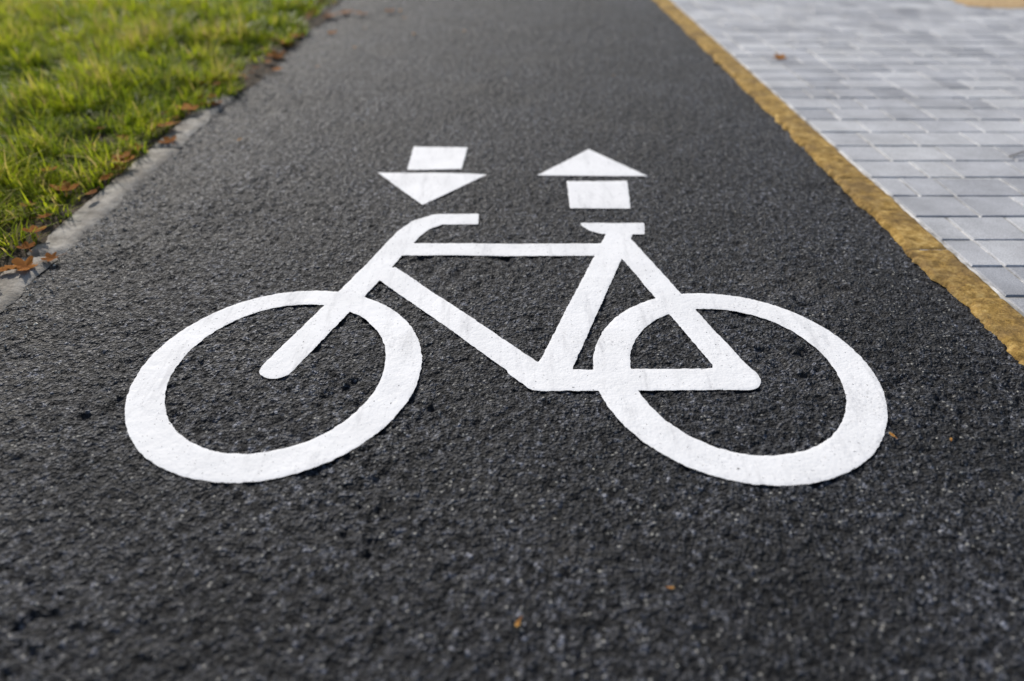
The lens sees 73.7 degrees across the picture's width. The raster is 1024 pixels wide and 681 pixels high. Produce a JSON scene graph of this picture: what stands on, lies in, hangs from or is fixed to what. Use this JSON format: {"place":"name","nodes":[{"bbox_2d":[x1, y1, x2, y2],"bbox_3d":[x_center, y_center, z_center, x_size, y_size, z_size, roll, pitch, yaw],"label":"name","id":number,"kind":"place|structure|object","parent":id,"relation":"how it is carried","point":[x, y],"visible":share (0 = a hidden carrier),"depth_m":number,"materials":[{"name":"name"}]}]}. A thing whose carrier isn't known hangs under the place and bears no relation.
{"place":"outdoors","nodes":[
{"label":"outdoors","id":0,"kind":"place"},
{"bbox_2d":[0,0,340,273],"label":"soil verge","id":1,"kind":"structure","parent":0,"point":[263,68],"depth_m":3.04,"materials":[{"name":"green plant"}]},
{"bbox_2d":[0,0,1023,680],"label":"asphalt cycle path","id":2,"kind":"structure","parent":0,"point":[504,96],"depth_m":1.63,"materials":[{"name":"black asphalt"}]},
{"bbox_2d":[378,147,485,204],"bbox_3d":[-0.333,-0.698,2.845,0.454,0.004,0.628,0,36,0],"label":"painted direction arrow","id":3,"kind":"object","parent":2,"relation":"on","point":[422,188],"visible":1,"depth_m":2.82,"materials":[{"name":"paint"}]},
{"bbox_2d":[0,1,951,625],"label":"fallen leaves","id":4,"kind":"object","parent":2,"relation":"on","point":[24,265],"visible":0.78,"depth_m":2.84,"materials":[{"name":"brown plant"}]},
{"bbox_2d":[125,214,887,485],"bbox_3d":[-0.017,-0.081,1.989,1.898,0.006,1.331,0,36,0],"label":"painted bicycle symbol","id":5,"kind":"object","parent":2,"relation":"on","point":[614,379],"visible":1,"depth_m":1.79,"materials":[{"name":"paint"}]},
{"bbox_2d":[538,149,646,208],"bbox_3d":[0.318,-0.649,2.777,0.459,0.004,0.573,-22,41,-27],"label":"painted direction arrow","id":6,"kind":"object","parent":2,"relation":"on","point":[592,194],"visible":1,"depth_m":2.77,"materials":[{"name":"paint"}]},
{"bbox_2d":[654,0,1023,364],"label":"yellow edging strip","id":7,"kind":"object","parent":2,"relation":"on","point":[1002,320],"visible":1,"depth_m":2.52,"materials":[{"name":"concrete"}]},
{"bbox_2d":[671,0,1023,316],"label":"paver pavement","id":8,"kind":"structure","parent":0,"point":[953,26],"depth_m":3.75,"materials":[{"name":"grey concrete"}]},
{"bbox_2d":[954,0,1023,8],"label":"sand patch","id":9,"kind":"object","parent":8,"relation":"on","point":[1009,4],"visible":1,"depth_m":5.82,"materials":[{"name":"beige sand"}]},
{"label":"ground","id":10,"kind":"structure","parent":0,"visible":0},
{"bbox_2d":[0,0,338,312],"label":"concrete kerb","id":11,"kind":"structure","parent":10,"relation":"on","point":[64,236],"depth_m":2.57,"materials":[{"name":"grey concrete"}]}
]}

